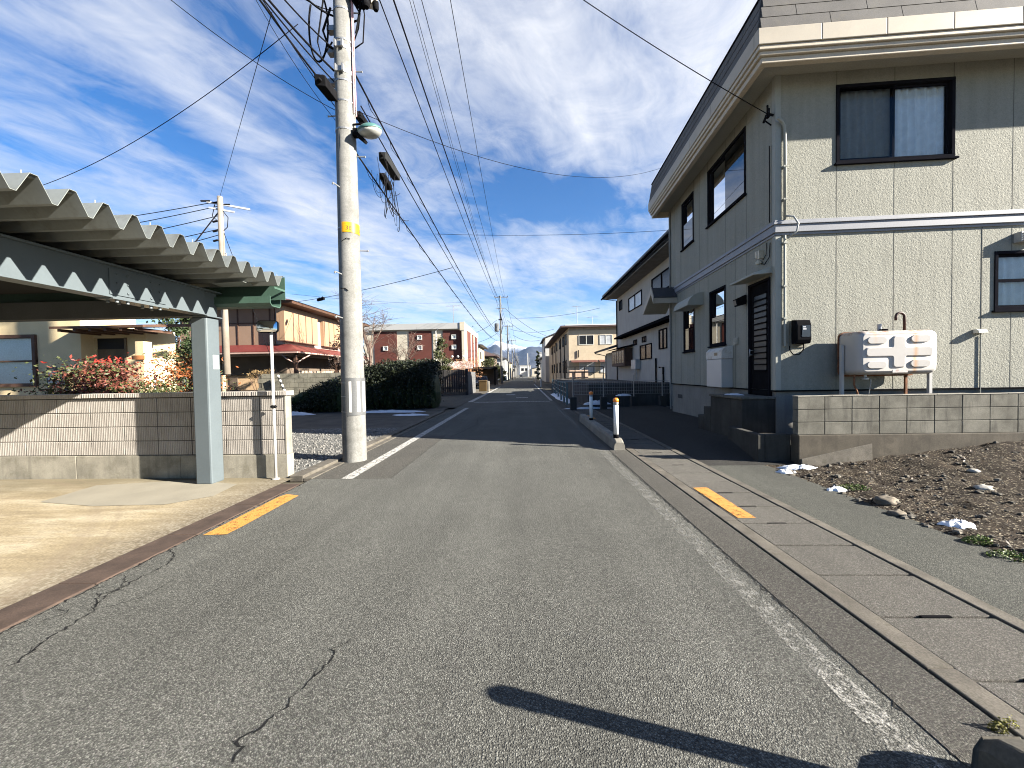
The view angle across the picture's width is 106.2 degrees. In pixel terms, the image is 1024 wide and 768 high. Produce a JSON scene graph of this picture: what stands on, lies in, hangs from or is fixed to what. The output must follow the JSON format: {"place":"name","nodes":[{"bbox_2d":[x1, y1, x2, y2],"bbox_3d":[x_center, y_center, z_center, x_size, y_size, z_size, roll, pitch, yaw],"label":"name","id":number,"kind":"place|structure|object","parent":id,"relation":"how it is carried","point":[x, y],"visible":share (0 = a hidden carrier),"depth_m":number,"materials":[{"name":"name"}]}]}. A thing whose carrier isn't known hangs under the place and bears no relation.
{"place":"outdoors","nodes":[
{"label":"outdoors","id":0,"kind":"place"},
{"bbox_2d":[131,341,153,390],"bbox_3d":[-9.064,0.222,9.479,0.320,2.520,0.250,-1,1,2],"label":"gate post","id":1,"kind":"object","parent":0,"point":[141,347],"visible":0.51,"depth_m":9.37,"materials":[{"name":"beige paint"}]},
{"bbox_2d":[0,478,291,608],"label":"concrete apron","id":2,"kind":"object","parent":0,"point":[44,545],"depth_m":4.15,"materials":[{"name":"concrete"}]},
{"bbox_2d":[41,480,235,505],"bbox_3d":[-5.085,1.501,5.363,2.250,0.001,1.170,-1,1,2],"label":"concrete patch","id":3,"kind":"object","parent":2,"relation":"on","point":[157,493],"visible":1,"depth_m":5.26,"materials":[{"name":"concrete"}]},
{"bbox_2d":[0,170,285,483],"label":"carport","id":4,"kind":"object","parent":2,"relation":"on","point":[67,255],"visible":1,"depth_m":4.65,"materials":[{"name":"grey metal"}]},
{"bbox_2d":[256,320,279,479],"bbox_3d":[-3.684,0.256,5.874,0.300,2.436,0.130,-1,1,-8],"label":"mirror pole","id":5,"kind":"object","parent":2,"relation":"on","point":[270,327],"visible":1,"depth_m":5.86,"materials":[{"name":"white metal"}]},
{"bbox_2d":[200,196,249,373],"bbox_3d":[-15.130,-4.279,20.553,2.155,11.201,0.594,-2,2,-32],"label":"utility pole","id":6,"kind":"object","parent":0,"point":[226,364],"visible":0.74,"depth_m":20.27,"materials":[{"name":"concrete"}]},
{"bbox_2d":[292,428,398,472],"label":"gravel yard","id":7,"kind":"structure","parent":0,"point":[308,453],"depth_m":9.21,"materials":[{"name":"gravel"}]},
{"bbox_2d":[9,355,90,392],"bbox_3d":[-8.838,0.481,7.516,1.255,2.090,1.142,0,2,33],"label":"nandina","id":8,"kind":"object","parent":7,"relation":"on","point":[47,371],"visible":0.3,"depth_m":7.37,"materials":[{"name":"red plant"}]},
{"bbox_2d":[7,352,158,394],"bbox_3d":[-8.160,0.426,7.519,2.706,2.183,2.272,-1,1,2],"label":"nandina","id":9,"kind":"object","parent":7,"relation":"on","point":[96,382],"visible":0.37,"depth_m":7.31,"materials":[{"name":"red plant"}]},
{"bbox_2d":[107,368,190,392],"bbox_3d":[-7.168,0.592,7.640,1.612,1.808,1.765,-2,2,-36],"label":"nandina","id":10,"kind":"object","parent":7,"relation":"on","point":[158,390],"visible":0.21,"depth_m":7.58,"materials":[{"name":"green plant"}]},
{"bbox_2d":[121,347,244,391],"bbox_3d":[-7.183,0.337,8.427,2.413,2.284,2.404,-1,1,2],"label":"nandina","id":11,"kind":"object","parent":7,"relation":"on","point":[173,371],"visible":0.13,"depth_m":8.20,"materials":[{"name":"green plant"}]},
{"bbox_2d":[0,0,756,380],"label":"sky","id":12,"kind":"structure","parent":0,"point":[560,87],"materials":[{"name":"blue"}]},
{"bbox_2d":[292,392,483,428],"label":"yard","id":13,"kind":"structure","parent":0,"point":[322,420],"depth_m":14.25,"materials":[{"name":"asphalt"}]},
{"bbox_2d":[146,318,221,391],"bbox_3d":[-12.536,-0.683,14.441,2.530,4.218,2.185,-1,1,2],"label":"evergreen tree","id":14,"kind":"object","parent":13,"relation":"on","point":[178,331],"visible":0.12,"depth_m":14.18,"materials":[{"name":"green plant"}]},
{"bbox_2d":[220,374,258,390],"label":"tool shed","id":15,"kind":"structure","parent":13,"relation":"on","point":[245,385],"depth_m":19.02,"materials":[{"name":"beige metal"}]},
{"bbox_2d":[181,299,369,391],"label":"brown house","id":16,"kind":"structure","parent":13,"relation":"on","point":[304,336],"depth_m":22.72,"materials":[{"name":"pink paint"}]},
{"bbox_2d":[257,373,340,410],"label":"old block wall","id":17,"kind":"structure","parent":13,"relation":"on","point":[295,382],"depth_m":18.34,"materials":[{"name":"concrete"}]},
{"bbox_2d":[291,376,341,412],"bbox_3d":[-8.887,0.536,17.807,2.435,1.790,1.891,-1,1,2],"label":"clipped bush","id":18,"kind":"object","parent":13,"relation":"on","point":[326,397],"visible":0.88,"depth_m":17.26,"materials":[{"name":"green plant"}]},
{"bbox_2d":[338,358,443,408],"bbox_3d":[-5.878,0.067,19.045,4.711,2.833,2.826,-1,1,2],"label":"hedge","id":19,"kind":"object","parent":13,"relation":"on","point":[403,384],"visible":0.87,"depth_m":18.16,"materials":[{"name":"green plant"}]},
{"bbox_2d":[366,410,424,412],"bbox_3d":[-5.499,1.192,16.936,3.593,0.120,0.743,-1,1,2],"label":"snow patch","id":20,"kind":"object","parent":13,"relation":"on","point":[390,411],"visible":0.8,"depth_m":16.75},
{"bbox_2d":[433,335,453,375],"bbox_3d":[-5.964,-1.661,33.195,2.117,5.044,2.516,-1,1,2],"label":"evergreen tree","id":21,"kind":"object","parent":13,"relation":"on","point":[439,353],"visible":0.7,"depth_m":32.97,"materials":[{"name":"green plant"}]},
{"bbox_2d":[438,369,465,394],"bbox_3d":[-5.612,-0.111,30.730,4.057,2.049,0.170,-1,1,2],"label":"board fence","id":22,"kind":"object","parent":13,"relation":"on","point":[450,382],"visible":0.52,"depth_m":30.67,"materials":[{"name":"wood"}]},
{"bbox_2d":[465,369,475,394],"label":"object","id":23,"kind":"structure","parent":13,"relation":"on","point":[470,383],"depth_m":32.08,"materials":[{"name":"concrete"}]},
{"bbox_2d":[182,375,598,483],"bbox_3d":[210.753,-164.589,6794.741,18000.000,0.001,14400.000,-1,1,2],"label":"ground","id":24,"kind":"structure","parent":0,"point":[492,387],"depth_m":50.60,"materials":[{"name":"asphalt"}]},
{"bbox_2d":[0,390,293,481],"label":"ribbed block wall","id":25,"kind":"structure","parent":24,"relation":"on","point":[105,436],"depth_m":6.11,"materials":[{"name":"concrete"}]},
{"bbox_2d":[0,484,299,631],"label":"gutter","id":26,"kind":"object","parent":24,"relation":"on","point":[28,607],"visible":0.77,"depth_m":3.22,"materials":[{"name":"brown concrete"}]},
{"bbox_2d":[308,0,368,462],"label":"utility pole","id":27,"kind":"object","parent":24,"relation":"on","point":[353,390],"visible":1,"depth_m":6.96,"materials":[{"name":"concrete"}]},
{"bbox_2d":[44,24,297,184],"bbox_3d":[-7.823,-5.332,7.929,9.252,1.057,0.013,0,1,21],"label":"overhead cable","id":28,"kind":"object","parent":27,"relation":"attached to","point":[181,111],"visible":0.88,"depth_m":7.33,"materials":[{"name":"rubber"}]},
{"bbox_2d":[171,0,334,109],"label":"overhead cable","id":29,"kind":"object","parent":27,"relation":"attached to","point":[247,56],"visible":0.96,"depth_m":6.29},
{"bbox_2d":[259,0,315,73],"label":"overhead cable","id":30,"kind":"object","parent":27,"relation":"attached to","point":[270,14],"visible":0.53,"depth_m":5.73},
{"bbox_2d":[264,0,333,81],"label":"overhead cable","id":31,"kind":"object","parent":27,"relation":"attached to","point":[297,40],"visible":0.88,"depth_m":6.11,"materials":[{"name":"rubber"}]},
{"bbox_2d":[268,0,333,71],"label":"overhead cable","id":32,"kind":"object","parent":27,"relation":"attached to","point":[299,34],"visible":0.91,"depth_m":6.26,"materials":[{"name":"rubber"}]},
{"bbox_2d":[314,74,337,101],"bbox_3d":[-3.050,-4.862,6.331,0.160,0.495,1.105,-1,1,-13],"label":"cable closure","id":33,"kind":"object","parent":27,"relation":"attached to","point":[324,86],"visible":1,"depth_m":6.11,"materials":[{"name":"black plastic"}]},
{"bbox_2d":[353,0,378,33],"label":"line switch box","id":34,"kind":"object","parent":27,"relation":"attached to","point":[370,4],"visible":0.99,"depth_m":6.95,"materials":[{"name":"black plastic"}]},
{"bbox_2d":[352,122,381,143],"bbox_3d":[-2.619,-4.557,6.975,0.522,0.368,0.433,-1,1,2],"label":"street lamp","id":35,"kind":"object","parent":27,"relation":"attached to","point":[362,132],"visible":1,"depth_m":6.91,"materials":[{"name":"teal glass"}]},
{"bbox_2d":[355,73,500,335],"bbox_3d":[-2.355,-6.723,35.997,0.036,1.331,57.886,-1,1,1],"label":"overhead cable","id":36,"kind":"object","parent":27,"relation":"attached to","point":[408,176],"visible":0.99,"depth_m":9.93,"materials":[{"name":"rubber"}]},
{"bbox_2d":[393,0,500,303],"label":"overhead cable","id":37,"kind":"object","parent":27,"relation":"attached to","point":[433,117],"visible":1,"depth_m":14.21,"materials":[{"name":"rubber"}]},
{"bbox_2d":[355,110,659,177],"bbox_3d":[1.527,-6.769,11.082,12.059,3.159,0.011,-2,2,-43],"label":"overhead cable","id":38,"kind":"object","parent":27,"relation":"attached to","point":[489,159],"visible":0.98,"depth_m":9.03,"materials":[{"name":"rubber"}]},
{"bbox_2d":[583,0,766,113],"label":"overhead cable","id":39,"kind":"object","parent":27,"relation":"attached to","point":[673,58],"visible":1,"depth_m":7.11,"materials":[{"name":"rubber"}]},
{"bbox_2d":[289,410,448,481],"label":"kerb","id":40,"kind":"structure","parent":24,"relation":"on","point":[312,472],"depth_m":7.25,"materials":[{"name":"concrete"}]},
{"bbox_2d":[364,305,477,386],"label":"apartment block","id":41,"kind":"structure","parent":24,"relation":"on","point":[461,339],"depth_m":55.26,"materials":[{"name":"brick"}]},
{"bbox_2d":[451,358,484,382],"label":"dry bush","id":42,"kind":"object","parent":24,"relation":"on","point":[470,362],"visible":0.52,"depth_m":42.31,"materials":[{"name":"brown plant"}]},
{"bbox_2d":[472,367,497,384],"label":"dark garage","id":43,"kind":"structure","parent":24,"relation":"on","point":[491,373],"depth_m":62.92,"materials":[{"name":"black metal"}]},
{"bbox_2d":[479,357,503,380],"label":"garden pine","id":44,"kind":"object","parent":24,"relation":"on","point":[490,362],"visible":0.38,"depth_m":71.71,"materials":[{"name":"green plant"}]},
{"bbox_2d":[494,296,507,383],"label":"utility pole","id":45,"kind":"object","parent":24,"relation":"on","point":[496,326],"visible":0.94,"depth_m":64.80,"materials":[{"name":"concrete"}]},
{"bbox_2d":[357,154,499,341],"bbox_3d":[-2.355,-5.545,36.026,0.032,1.884,57.886,-1,1,1],"label":"overhead cable","id":46,"kind":"object","parent":45,"relation":"attached to","point":[411,233],"visible":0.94,"depth_m":10.61,"materials":[{"name":"rubber"}]},
{"bbox_2d":[360,106,498,335],"bbox_3d":[-2.297,-6.385,36.004,0.026,1.599,57.887,-1,1,1],"label":"overhead cable","id":47,"kind":"object","parent":45,"relation":"attached to","point":[418,207],"visible":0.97,"depth_m":10.90,"materials":[{"name":"rubber"}]},
{"bbox_2d":[379,152,399,179],"bbox_3d":[-2.721,-4.849,8.572,0.170,0.336,1.491,-1,1,-2],"label":"cable closure","id":48,"kind":"object","parent":47,"relation":"hanging from","point":[393,171],"visible":0.96,"depth_m":8.38,"materials":[{"name":"grey plastic"}]},
{"bbox_2d":[372,156,408,231],"bbox_3d":[-2.561,-3.936,7.989,0.416,1.221,1.111,-1,1,8],"label":"cable tangle","id":49,"kind":"object","parent":48,"relation":"hanging from","point":[385,186],"visible":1,"depth_m":7.90,"materials":[{"name":"rubber"}]},
{"bbox_2d":[379,0,498,304],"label":"overhead cable","id":50,"kind":"object","parent":45,"relation":"attached to","point":[423,117],"visible":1,"depth_m":13.44,"materials":[{"name":"rubber"}]},
{"bbox_2d":[540,333,554,381],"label":"house","id":51,"kind":"structure","parent":24,"relation":"on","point":[545,362],"depth_m":75.82,"materials":[{"name":"paint"}]},
{"bbox_2d":[556,374,669,409],"bbox_3d":[9.885,0.202,28.671,12.050,1.180,22.100,-1,1,2],"label":"fence","id":52,"kind":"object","parent":24,"relation":"on","point":[646,399],"depth_m":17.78,"materials":[{"name":"metal"}]},
{"bbox_2d":[565,366,603,378],"bbox_3d":[6.947,-1.071,36.967,3.669,1.230,0.440,-1,1,2],"label":"veranda railing","id":53,"kind":"object","parent":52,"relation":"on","point":[579,374],"visible":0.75,"depth_m":37.07,"materials":[{"name":"white metal"}]},
{"bbox_2d":[698,393,775,435],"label":"concrete steps","id":54,"kind":"structure","parent":24,"relation":"on","point":[750,412],"depth_m":7.46,"materials":[{"name":"concrete"}]},
{"bbox_2d":[728,426,790,461],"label":"retaining wall","id":55,"kind":"structure","parent":24,"relation":"on","point":[760,447],"depth_m":6.45,"materials":[{"name":"black concrete"}]},
{"bbox_2d":[544,389,1023,738],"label":"kerb strip","id":56,"kind":"object","parent":24,"relation":"on","point":[982,699],"visible":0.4,"depth_m":2.59,"materials":[{"name":"concrete"}]},
{"bbox_2d":[380,395,480,408],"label":"side street","id":57,"kind":"structure","parent":0,"point":[452,401],"depth_m":23.90,"materials":[{"name":"asphalt"}]},
{"bbox_2d":[322,320,371,372],"bbox_3d":[-8.892,-1.091,20.755,2.483,4.604,2.014,-1,1,2],"label":"camellia","id":58,"kind":"object","parent":57,"relation":"on","point":[337,361],"visible":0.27,"depth_m":20.48,"materials":[{"name":"green plant"}]},
{"bbox_2d":[335,291,402,366],"bbox_3d":[-8.405,-2.175,22.367,4.127,6.677,4.118,-1,1,2],"label":"bare tree","id":59,"kind":"object","parent":57,"relation":"on","point":[369,345],"visible":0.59,"depth_m":22.30,"materials":[{"name":"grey plant"}]},
{"bbox_2d":[379,328,427,360],"bbox_3d":[-6.133,-1.207,23.105,3.556,4.630,2.915,-1,1,2],"label":"bare tree","id":60,"kind":"object","parent":57,"relation":"on","point":[408,351],"visible":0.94,"depth_m":22.96,"materials":[{"name":"brown plant"}]},
{"bbox_2d":[0,377,968,767],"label":"road","id":61,"kind":"structure","parent":0,"point":[496,579],"depth_m":2.23,"materials":[{"name":"asphalt"}]},
{"bbox_2d":[204,494,297,534],"bbox_3d":[-2.951,1.490,4.491,0.250,0.001,1.320,-1,1,2],"label":"orange line","id":62,"kind":"object","parent":61,"relation":"on","point":[242,521],"visible":1,"depth_m":4.36,"materials":[{"name":"paint"}]},
{"bbox_2d":[313,435,445,478],"bbox_3d":[-2.396,1.399,7.955,1.235,0.001,4.120,-1,1,2],"label":"road shoulder patch","id":63,"kind":"object","parent":61,"relation":"on","point":[391,466],"visible":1,"depth_m":7.13,"materials":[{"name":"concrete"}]},
{"bbox_2d":[342,408,467,478],"bbox_3d":[-2.330,1.295,12.088,0.180,0.001,12.450,-1,1,2],"label":"white line","id":64,"kind":"object","parent":61,"relation":"on","point":[396,449],"visible":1,"depth_m":7.96,"materials":[{"name":"paint"}]},
{"bbox_2d":[535,384,1014,767],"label":"shoulder","id":65,"kind":"object","parent":61,"relation":"on","point":[952,721],"visible":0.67,"depth_m":2.21},
{"bbox_2d":[579,414,624,449],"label":"kerb block","id":66,"kind":"structure","parent":65,"relation":"on","point":[602,433],"depth_m":8.94,"materials":[{"name":"concrete"}]},
{"bbox_2d":[809,666,942,767],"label":"white line","id":67,"kind":"object","parent":61,"relation":"on","point":[909,746],"visible":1,"depth_m":1.76,"materials":[{"name":"paint"}]},
{"bbox_2d":[971,736,1023,767],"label":"kerb block","id":68,"kind":"structure","parent":61,"relation":"on","point":[997,752],"depth_m":1.39,"materials":[{"name":"concrete"}]},
{"bbox_2d":[484,341,525,353],"bbox_3d":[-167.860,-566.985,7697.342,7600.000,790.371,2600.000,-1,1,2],"label":"mountain","id":69,"kind":"structure","parent":0,"point":[520,348],"depth_m":8642.93,"materials":[{"name":"snow"}]},
{"bbox_2d":[484,344,541,374],"bbox_3d":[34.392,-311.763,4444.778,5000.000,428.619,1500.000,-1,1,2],"label":"mountain foothill","id":70,"kind":"structure","parent":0,"point":[522,354],"depth_m":4682.26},
{"bbox_2d":[544,384,669,407],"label":"pavement","id":71,"kind":"structure","parent":0,"point":[549,385],"depth_m":48.38,"materials":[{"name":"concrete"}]},
{"bbox_2d":[544,306,615,382],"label":"beige apartment","id":72,"kind":"structure","parent":71,"relation":"on","point":[574,347],"depth_m":41.71,"materials":[{"name":"paint"}]},
{"bbox_2d":[579,335,593,344],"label":"window","id":73,"kind":"structure","parent":72,"relation":"in","point":[583,339],"depth_m":41.65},
{"bbox_2d":[613,398,618,437],"bbox_3d":[2.130,0.702,7.877,0.120,0.845,0.120,-1,1,2],"label":"marker post","id":74,"kind":"object","parent":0,"point":[615,415],"visible":0.98,"depth_m":7.83,"materials":[{"name":"white plastic"}]},
{"bbox_2d":[597,405,796,465],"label":"forecourt","id":75,"kind":"structure","parent":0,"point":[681,432],"depth_m":8.73,"materials":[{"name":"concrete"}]},
{"bbox_2d":[710,465,1023,620],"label":"strip","id":76,"kind":"object","parent":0,"point":[976,571],"visible":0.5,"depth_m":3.48,"materials":[{"name":"concrete"}]},
{"bbox_2d":[765,440,1023,562],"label":"dirt lot","id":77,"kind":"structure","parent":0,"point":[1011,478],"depth_m":4.93,"materials":[{"name":"soil"}]},
{"bbox_2d":[777,464,817,469],"bbox_3d":[4.486,1.288,6.011,0.614,0.081,0.283,-1,1,2],"label":"snow patch","id":78,"kind":"object","parent":77,"relation":"on","point":[794,467],"visible":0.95,"depth_m":5.98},
{"bbox_2d":[873,495,898,505],"bbox_3d":[4.250,1.328,4.365,0.223,0.117,0.199,-2,2,-34],"label":"rock","id":79,"kind":"object","parent":77,"relation":"on","point":[885,500],"visible":0.94,"depth_m":4.32,"materials":[{"name":"stone"}]},
{"bbox_2d":[777,441,1023,560],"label":"pebbles","id":80,"kind":"object","parent":77,"relation":"on","point":[909,515],"visible":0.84,"depth_m":4.77,"materials":[{"name":"stone"}]},
{"bbox_2d":[937,518,976,528],"bbox_3d":[4.324,1.346,3.724,0.293,0.079,0.192,-1,1,-9],"label":"snow patch","id":81,"kind":"object","parent":77,"relation":"on","point":[958,523],"visible":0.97,"depth_m":3.70,"materials":[{"name":"snow"}]},
{"bbox_2d":[961,534,993,544],"bbox_3d":[4.130,1.363,3.390,0.268,0.075,0.166,-1,1,2],"label":"weed","id":82,"kind":"object","parent":77,"relation":"on","point":[969,538],"visible":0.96,"depth_m":3.38,"materials":[{"name":"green plant"}]},
{"bbox_2d":[986,549,1023,561],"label":"weed","id":83,"kind":"object","parent":77,"relation":"on","point":[1007,552],"visible":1,"depth_m":3.12,"materials":[{"name":"green plant"}]},
{"bbox_2d":[987,716,1009,733],"bbox_3d":[2.065,1.445,1.633,0.072,0.065,0.054,-1,1,2],"label":"weed","id":84,"kind":"object","parent":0,"point":[994,727],"visible":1,"depth_m":1.63,"materials":[{"name":"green plant"}]},
{"label":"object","id":85,"kind":"structure","parent":0,"visible":0},
{"bbox_2d":[594,345,616,379],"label":"house wing","id":86,"kind":"structure","parent":85,"relation":"on","point":[610,372],"depth_m":31.10,"materials":[{"name":"paint"}]},
{"bbox_2d":[601,229,669,381],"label":"grey house","id":87,"kind":"structure","parent":85,"relation":"on","point":[641,352],"depth_m":21.19,"materials":[{"name":"paint"}]},
{"bbox_2d":[608,344,632,366],"bbox_3d":[7.095,-1.829,25.355,0.750,1.304,3.800,-1,1,2],"label":"bay window","id":88,"kind":"structure","parent":87,"relation":"in","point":[621,357],"depth_m":24.09,"materials":[{"name":"brown glass"}]},
{"bbox_2d":[628,289,641,311],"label":"window","id":89,"kind":"structure","parent":87,"relation":"in","point":[634,301],"depth_m":22.81,"materials":[{"name":"glass"}]},
{"bbox_2d":[640,343,651,359],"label":"window","id":90,"kind":"structure","parent":87,"relation":"in","point":[646,349],"depth_m":20.94,"materials":[{"name":"glass"}]},
{"bbox_2d":[651,267,668,287],"bbox_3d":[7.193,-4.899,18.472,0.080,0.905,2.800,-1,1,2],"label":"window","id":91,"kind":"structure","parent":87,"relation":"in","point":[661,280],"depth_m":18.43,"materials":[{"name":"glass"}]},
{"bbox_2d":[658,327,666,349],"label":"window","id":92,"kind":"structure","parent":87,"relation":"in","point":[662,333],"depth_m":18.39,"materials":[{"name":"glass"}]},
{"bbox_2d":[643,0,1023,434],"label":"two storey house","id":93,"kind":"structure","parent":85,"relation":"on","point":[866,172],"depth_m":7.06,"materials":[{"name":"paint"}]},
{"bbox_2d":[680,191,693,251],"bbox_3d":[5.245,-4.799,11.429,0.155,1.445,0.990,-1,1,4],"label":"window","id":94,"kind":"structure","parent":93,"relation":"in","point":[687,207],"depth_m":11.48,"materials":[{"name":"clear glass"}]},
{"bbox_2d":[682,308,694,352],"bbox_3d":[5.296,-1.634,11.444,0.155,1.395,0.910,-1,1,4],"label":"window","id":95,"kind":"structure","parent":93,"relation":"in","point":[688,316],"depth_m":11.52,"materials":[{"name":"clear glass"}]},
{"bbox_2d":[707,285,726,347],"bbox_3d":[5.153,-1.653,9.594,0.155,1.445,0.940,-1,1,4],"label":"window","id":96,"kind":"structure","parent":93,"relation":"in","point":[717,297],"depth_m":9.64,"materials":[{"name":"clear glass"}]},
{"bbox_2d":[705,126,746,228],"bbox_3d":[5.067,-4.771,9.105,0.155,1.465,1.950,-1,1,4],"label":"window","id":97,"kind":"structure","parent":93,"relation":"in","point":[726,178],"depth_m":8.99,"materials":[{"name":"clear glass"}]},
{"bbox_2d":[748,277,771,395],"bbox_3d":[5.030,-0.894,7.766,0.182,2.340,0.760,-1,1,4],"label":"door","id":98,"kind":"structure","parent":93,"relation":"in","point":[759,293],"depth_m":7.77,"materials":[{"name":"black metal"}]},
{"bbox_2d":[834,76,959,165],"bbox_3d":[6.964,-4.781,7.202,2.580,1.990,0.555,-1,1,4],"label":"window","id":99,"kind":"structure","parent":93,"relation":"in","point":[911,120],"depth_m":7.06,"materials":[{"name":"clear glass"}]},
{"bbox_2d":[992,250,1023,312],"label":"window","id":100,"kind":"structure","parent":93,"relation":"in","point":[1008,265],"depth_m":6.99,"materials":[{"name":"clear glass"}]},
{"bbox_2d":[837,312,936,394],"bbox_3d":[6.618,-0.162,6.771,1.403,2.191,0.498,-1,1,4],"label":"kerosene tank","id":101,"kind":"object","parent":85,"relation":"on","point":[904,352],"visible":0.97,"depth_m":6.55,"materials":[{"name":"metal"}]},
{"bbox_2d":[791,392,1023,465],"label":"block wall","id":102,"kind":"structure","parent":85,"relation":"on","point":[830,429],"depth_m":6.21,"materials":[{"name":"concrete"}]},
{"label":"garden","id":103,"kind":"structure","parent":0,"visible":0},
{"bbox_2d":[0,319,190,394],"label":"cream house","id":104,"kind":"structure","parent":103,"relation":"on","point":[31,343],"depth_m":10.43,"materials":[{"name":"paint"}]},
{"bbox_2d":[0,334,38,386],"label":"window","id":105,"kind":"structure","parent":104,"relation":"in","point":[15,350],"depth_m":10.47,"materials":[{"name":"brown glass"}]},
{"bbox_2d":[97,338,128,386],"bbox_3d":[-11.074,0.108,10.694,0.950,2.760,0.140,-1,1,2],"label":"window","id":106,"kind":"structure","parent":104,"relation":"in","point":[102,353],"depth_m":10.71,"materials":[{"name":"glass"}]},
{"label":"gutter bed","id":107,"kind":"structure","parent":0,"visible":0},
{"bbox_2d":[547,390,1023,714],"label":"gutter slabs","id":108,"kind":"structure","parent":107,"relation":"on","point":[982,649],"depth_m":2.70,"materials":[{"name":"concrete"}]},
{"bbox_2d":[552,379,578,404],"bbox_3d":[3.318,0.262,27.425,1.100,1.150,17.090,-1,1,2],"label":"roadside railing","id":109,"kind":"object","parent":108,"relation":"on","point":[556,390],"visible":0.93,"depth_m":22.28,"materials":[{"name":"metal"}]},
{"bbox_2d":[694,487,755,517],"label":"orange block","id":110,"kind":"structure","parent":108,"relation":"on","point":[723,503],"depth_m":4.47,"materials":[{"name":"paint"}]},
{"bbox_2d":[550,390,1023,682],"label":"gutter lifting slots","id":111,"kind":"object","parent":108,"relation":"in","point":[934,616],"visible":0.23,"depth_m":2.39,"materials":[{"name":"black metal"}]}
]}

